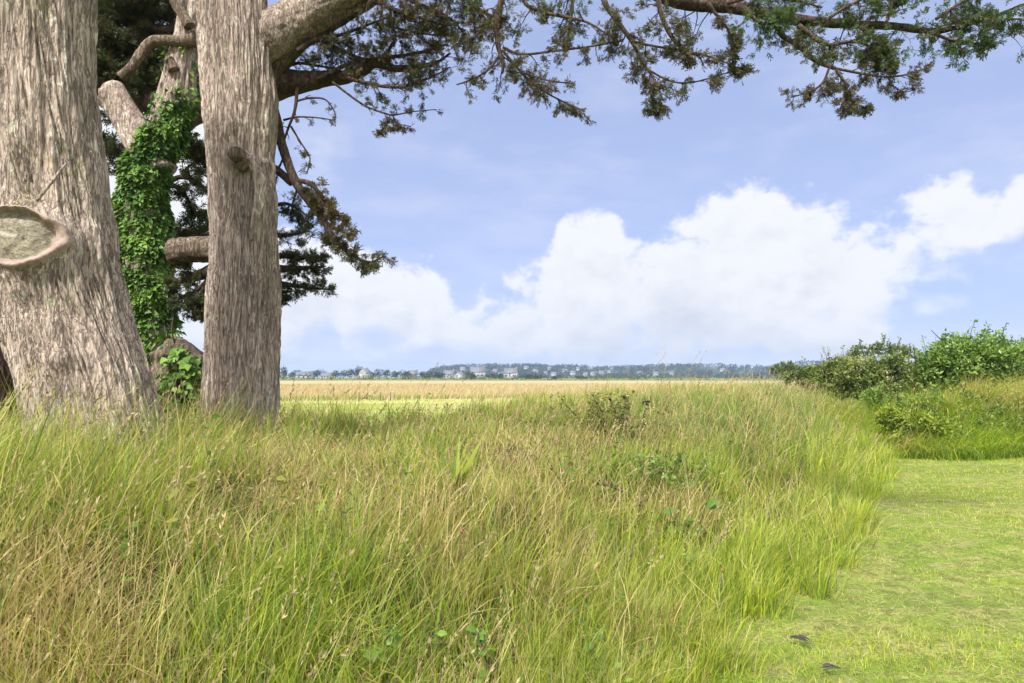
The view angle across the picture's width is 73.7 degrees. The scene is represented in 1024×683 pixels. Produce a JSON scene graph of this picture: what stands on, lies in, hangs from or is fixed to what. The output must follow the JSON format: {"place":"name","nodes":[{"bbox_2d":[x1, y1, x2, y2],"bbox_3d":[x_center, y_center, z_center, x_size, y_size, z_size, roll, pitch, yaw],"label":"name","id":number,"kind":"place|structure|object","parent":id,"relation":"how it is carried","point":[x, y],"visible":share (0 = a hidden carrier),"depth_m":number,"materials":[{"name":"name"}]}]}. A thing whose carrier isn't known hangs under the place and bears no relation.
{"place":"outdoors","nodes":[
{"label":"outdoors","id":0,"kind":"place"},
{"bbox_2d":[0,352,912,682],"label":"bank","id":1,"kind":"structure","parent":0,"point":[234,499],"depth_m":3.79,"materials":[{"name":"plant"}]},
{"bbox_2d":[0,338,22,456],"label":"dark cypress","id":2,"kind":"object","parent":1,"relation":"on","point":[4,369],"visible":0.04,"depth_m":5.44,"materials":[{"name":"brown plant"}]},
{"bbox_2d":[0,0,172,477],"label":"cypress tree","id":3,"kind":"object","parent":1,"relation":"on","point":[65,303],"visible":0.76,"depth_m":4.36,"materials":[{"name":"brown plant"}]},
{"bbox_2d":[96,0,208,364],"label":"cypress tree","id":4,"kind":"object","parent":1,"relation":"on","point":[129,64],"visible":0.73,"depth_m":9.24,"materials":[{"name":"green plant"}]},
{"bbox_2d":[111,33,200,363],"bbox_3d":[-4.524,-1.611,8.678,1.192,4.755,0.923,0,-3,0],"label":"ivy","id":5,"kind":"object","parent":4,"relation":"attached to","point":[164,223],"visible":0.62,"depth_m":8.48,"materials":[{"name":"green plant"}]},
{"bbox_2d":[149,336,202,429],"bbox_3d":[-3.774,0.656,7.886,0.986,1.439,0.972,0,-3,0],"label":"tree stump","id":6,"kind":"object","parent":1,"relation":"on","point":[169,344],"visible":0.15,"depth_m":7.60,"materials":[{"name":"brown wood"}]},
{"bbox_2d":[145,331,203,424],"bbox_3d":[-3.755,0.444,7.872,1.180,1.133,1.324,0,-3,0],"label":"ivy","id":7,"kind":"object","parent":6,"relation":"attached to","point":[188,371],"visible":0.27,"depth_m":7.49,"materials":[{"name":"green plant"}]},
{"bbox_2d":[21,385,843,682],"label":"meadow weeds","id":8,"kind":"object","parent":1,"relation":"on","point":[397,637],"visible":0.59,"depth_m":3.39,"materials":[{"name":"green plant"}]},
{"bbox_2d":[411,429,487,503],"bbox_3d":[-0.434,0.841,4.601,0.362,0.513,0.400,-3,-4,44],"label":"broad leaved plant","id":9,"kind":"object","parent":1,"relation":"on","point":[456,470],"visible":0.69,"depth_m":4.59,"materials":[{"name":"green plant"}]},
{"bbox_2d":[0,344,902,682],"bbox_3d":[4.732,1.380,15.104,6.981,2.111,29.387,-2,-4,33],"label":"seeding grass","id":10,"kind":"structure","parent":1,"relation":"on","point":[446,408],"depth_m":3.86,"materials":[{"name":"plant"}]},
{"bbox_2d":[435,612,495,682],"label":"leafy weed","id":11,"kind":"object","parent":1,"relation":"on","point":[481,637],"visible":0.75,"depth_m":3.05,"materials":[{"name":"green plant"}]},
{"bbox_2d":[544,448,575,502],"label":"leafy weed","id":12,"kind":"object","parent":1,"relation":"on","point":[569,463],"visible":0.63,"depth_m":5.84,"materials":[{"name":"green plant"}]},
{"bbox_2d":[559,389,603,428],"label":"olive weed","id":13,"kind":"object","parent":1,"relation":"on","point":[590,419],"visible":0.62,"depth_m":9.16,"materials":[{"name":"green plant"}]},
{"bbox_2d":[157,0,1023,439],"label":"cypress tree","id":14,"kind":"object","parent":1,"relation":"on","point":[251,52],"visible":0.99,"depth_m":6.66,"materials":[{"name":"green plant"}]},
{"bbox_2d":[585,392,626,435],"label":"olive weed","id":15,"kind":"object","parent":1,"relation":"on","point":[601,411],"visible":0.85,"depth_m":8.76,"materials":[{"name":"green plant"}]},
{"bbox_2d":[600,386,637,431],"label":"olive weed","id":16,"kind":"object","parent":1,"relation":"on","point":[624,406],"visible":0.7,"depth_m":8.87,"materials":[{"name":"green plant"}]},
{"bbox_2d":[594,482,663,508],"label":"dead branch","id":17,"kind":"object","parent":1,"relation":"on","point":[611,485],"visible":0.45,"depth_m":6.03,"materials":[{"name":"brown plant"}]},
{"bbox_2d":[609,395,649,448],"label":"dock plant","id":18,"kind":"object","parent":1,"relation":"on","point":[643,402],"visible":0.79,"depth_m":8.11,"materials":[{"name":"green plant"}]},
{"bbox_2d":[581,449,714,506],"bbox_3d":[1.323,1.301,6.619,1.057,0.523,1.491,-2,-4,37],"label":"bramble","id":19,"kind":"object","parent":1,"relation":"on","point":[672,478],"visible":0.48,"depth_m":6.44,"materials":[{"name":"green plant"}]},
{"bbox_2d":[652,443,684,495],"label":"bindweed","id":20,"kind":"object","parent":1,"relation":"on","point":[672,470],"visible":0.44,"depth_m":6.44,"materials":[{"name":"green plant"}]},
{"bbox_2d":[652,499,721,552],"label":"dock plant","id":21,"kind":"object","parent":1,"relation":"on","point":[713,503],"visible":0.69,"depth_m":5.53,"materials":[{"name":"green plant"}]},
{"bbox_2d":[779,352,851,396],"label":"hedge bush","id":22,"kind":"object","parent":1,"relation":"on","point":[808,373],"visible":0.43,"depth_m":22.80,"materials":[{"name":"green plant"}]},
{"bbox_2d":[279,378,794,423],"bbox_3d":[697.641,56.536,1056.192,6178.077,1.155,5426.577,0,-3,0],"label":"field","id":23,"kind":"structure","parent":0,"point":[451,381],"depth_m":209.43,"materials":[{"name":"yellow plant"}]},
{"bbox_2d":[280,365,287,378],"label":"tree","id":24,"kind":"object","parent":23,"relation":"on","point":[283,371],"visible":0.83,"depth_m":519.28,"materials":[{"name":"green plant"}]},
{"bbox_2d":[279,372,317,379],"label":"hedge","id":25,"kind":"object","parent":23,"relation":"on","point":[290,376],"visible":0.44,"depth_m":377.38,"materials":[{"name":"green plant"}]},
{"bbox_2d":[295,370,314,378],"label":"house","id":26,"kind":"structure","parent":23,"relation":"on","point":[303,374],"depth_m":556.39,"materials":[{"name":"stone"}]},
{"bbox_2d":[320,372,332,378],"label":"house","id":27,"kind":"structure","parent":23,"relation":"on","point":[326,375],"depth_m":593.09,"materials":[{"name":"stone"}]},
{"bbox_2d":[332,370,339,378],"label":"tree","id":28,"kind":"object","parent":23,"relation":"on","point":[336,373],"visible":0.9,"depth_m":562.89,"materials":[{"name":"green plant"}]},
{"bbox_2d":[350,369,359,378],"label":"tree","id":29,"kind":"object","parent":23,"relation":"on","point":[356,371],"visible":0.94,"depth_m":557.08,"materials":[{"name":"green plant"}]},
{"bbox_2d":[357,367,371,378],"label":"house","id":30,"kind":"structure","parent":23,"relation":"on","point":[364,370],"depth_m":568.88,"materials":[{"name":"stone"}]},
{"bbox_2d":[317,372,413,379],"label":"hedge","id":31,"kind":"object","parent":23,"relation":"on","point":[370,376],"visible":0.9,"depth_m":399.79,"materials":[{"name":"green plant"}]},
{"bbox_2d":[373,369,384,378],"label":"tree","id":32,"kind":"object","parent":23,"relation":"on","point":[379,374],"visible":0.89,"depth_m":552.08,"materials":[{"name":"green plant"}]},
{"bbox_2d":[407,369,417,378],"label":"house","id":33,"kind":"structure","parent":23,"relation":"on","point":[413,372],"depth_m":608.15,"materials":[{"name":"stone"}]},
{"bbox_2d":[420,371,434,377],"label":"tree","id":34,"kind":"object","parent":23,"relation":"on","point":[423,373],"visible":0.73,"depth_m":538.71,"materials":[{"name":"green plant"}]},
{"bbox_2d":[395,372,483,379],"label":"hedge","id":35,"kind":"object","parent":23,"relation":"on","point":[439,376],"visible":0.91,"depth_m":398.03,"materials":[{"name":"green plant"}]},
{"bbox_2d":[443,369,454,378],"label":"house","id":36,"kind":"structure","parent":23,"relation":"on","point":[449,372],"depth_m":584.46,"materials":[{"name":"stone"}]},
{"bbox_2d":[453,371,466,378],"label":"house","id":37,"kind":"structure","parent":23,"relation":"on","point":[461,374],"depth_m":561.02,"materials":[{"name":"stone"}]},
{"bbox_2d":[469,366,485,378],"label":"house","id":38,"kind":"structure","parent":23,"relation":"on","point":[481,370],"depth_m":597.07,"materials":[{"name":"stone"}]},
{"bbox_2d":[503,367,518,378],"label":"house","id":39,"kind":"structure","parent":23,"relation":"on","point":[513,372],"depth_m":574.98,"materials":[{"name":"stone"}]},
{"bbox_2d":[475,373,570,379],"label":"hedge","id":40,"kind":"object","parent":23,"relation":"on","point":[560,377],"visible":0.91,"depth_m":380.35,"materials":[{"name":"green plant"}]},
{"bbox_2d":[571,373,641,379],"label":"hedge","id":41,"kind":"object","parent":23,"relation":"on","point":[595,377],"visible":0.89,"depth_m":375.17,"materials":[{"name":"green plant"}]},
{"bbox_2d":[626,370,719,379],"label":"hedge","id":42,"kind":"object","parent":23,"relation":"on","point":[680,376],"visible":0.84,"depth_m":380.88,"materials":[{"name":"green plant"}]},
{"bbox_2d":[720,373,793,379],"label":"hedge","id":43,"kind":"object","parent":23,"relation":"on","point":[770,376],"visible":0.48,"depth_m":379.59,"materials":[{"name":"green plant"}]},
{"bbox_2d":[768,360,801,385],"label":"round tree","id":44,"kind":"object","parent":23,"relation":"on","point":[779,368],"visible":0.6,"depth_m":94.56,"materials":[{"name":"green plant"}]},
{"bbox_2d":[845,333,922,369],"bbox_3d":[19.670,1.457,35.971,4.215,3.882,1.523,0,-3,0],"label":"open tree","id":45,"kind":"object","parent":23,"relation":"on","point":[889,349],"visible":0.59,"depth_m":35.92,"materials":[{"name":"green plant"}]},
{"bbox_2d":[280,383,797,401],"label":"hay grass","id":46,"kind":"structure","parent":0,"point":[463,389],"depth_m":73.93,"materials":[{"name":"yellow plant"}]},
{"bbox_2d":[97,0,1023,377],"label":"sky","id":47,"kind":"structure","parent":0,"point":[739,227],"materials":[{"name":"blue"}]},
{"bbox_2d":[431,364,815,377],"bbox_3d":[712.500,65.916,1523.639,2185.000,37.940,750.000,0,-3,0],"label":"hills","id":48,"kind":"structure","parent":0,"point":[743,371],"depth_m":1420.22,"materials":[{"name":"green plant"}]},
{"bbox_2d":[426,360,918,377],"bbox_3d":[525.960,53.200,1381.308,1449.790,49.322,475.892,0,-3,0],"label":"hillside woods","id":49,"kind":"object","parent":48,"relation":"on","point":[489,367],"visible":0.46,"depth_m":1387.07,"materials":[{"name":"plant"}]},
{"bbox_2d":[621,456,1023,682],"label":"lawn","id":50,"kind":"structure","parent":0,"point":[905,586],"depth_m":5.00,"materials":[{"name":"green plant"}]},
{"bbox_2d":[789,635,811,643],"bbox_3d":[1.717,1.757,4.054,0.127,0.033,0.055,-3,-4,43],"label":"bark piece","id":51,"kind":"object","parent":50,"relation":"on","point":[801,637],"visible":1,"depth_m":4.04,"materials":[{"name":"grey wood"}]},
{"bbox_2d":[821,663,840,670],"bbox_3d":[1.710,1.742,3.658,0.121,0.032,0.043,0,-3,-7],"label":"bark piece","id":52,"kind":"object","parent":50,"relation":"on","point":[829,665],"visible":1,"depth_m":3.65,"materials":[{"name":"grey wood"}]},
{"bbox_2d":[795,356,1023,460],"bbox_3d":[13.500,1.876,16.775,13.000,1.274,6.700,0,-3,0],"label":"mound","id":53,"kind":"object","parent":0,"point":[988,403],"visible":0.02,"depth_m":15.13,"materials":[{"name":"green plant"}]},
{"bbox_2d":[814,339,940,412],"bbox_3d":[10.081,0.989,18.456,3.732,2.126,2.030,0,-3,0],"label":"bramble bush","id":54,"kind":"object","parent":53,"relation":"on","point":[855,375],"visible":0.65,"depth_m":18.27,"materials":[{"name":"green plant"}]},
{"bbox_2d":[858,370,959,407],"bbox_3d":[9.842,1.384,16.464,2.900,1.396,1.094,0,-3,0],"label":"hedge bush","id":55,"kind":"object","parent":53,"relation":"on","point":[874,392],"visible":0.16,"depth_m":16.43,"materials":[{"name":"green plant"}]},
{"bbox_2d":[873,396,963,446],"bbox_3d":[8.327,1.709,13.901,1.798,1.274,0.822,0,-3,0],"label":"nettle clump","id":56,"kind":"object","parent":53,"relation":"on","point":[886,418],"visible":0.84,"depth_m":13.81,"materials":[{"name":"green plant"}]},
{"bbox_2d":[892,376,1014,416],"bbox_3d":[9.827,1.293,15.224,2.783,1.097,0.920,0,-3,0],"label":"weed clump","id":57,"kind":"object","parent":53,"relation":"on","point":[902,401],"visible":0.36,"depth_m":15.08,"materials":[{"name":"green plant"}]},
{"bbox_2d":[936,412,980,446],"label":"rough bush","id":58,"kind":"object","parent":53,"relation":"on","point":[961,428],"visible":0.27,"depth_m":13.90,"materials":[{"name":"green plant"}]},
{"bbox_2d":[913,319,1023,397],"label":"elder bush","id":59,"kind":"object","parent":53,"relation":"on","point":[960,357],"visible":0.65,"depth_m":17.54,"materials":[{"name":"green plant"}]},
{"bbox_2d":[957,392,1023,441],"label":"rough bush","id":60,"kind":"object","parent":53,"relation":"on","point":[996,408],"visible":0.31,"depth_m":14.25,"materials":[{"name":"green plant"}]}
]}

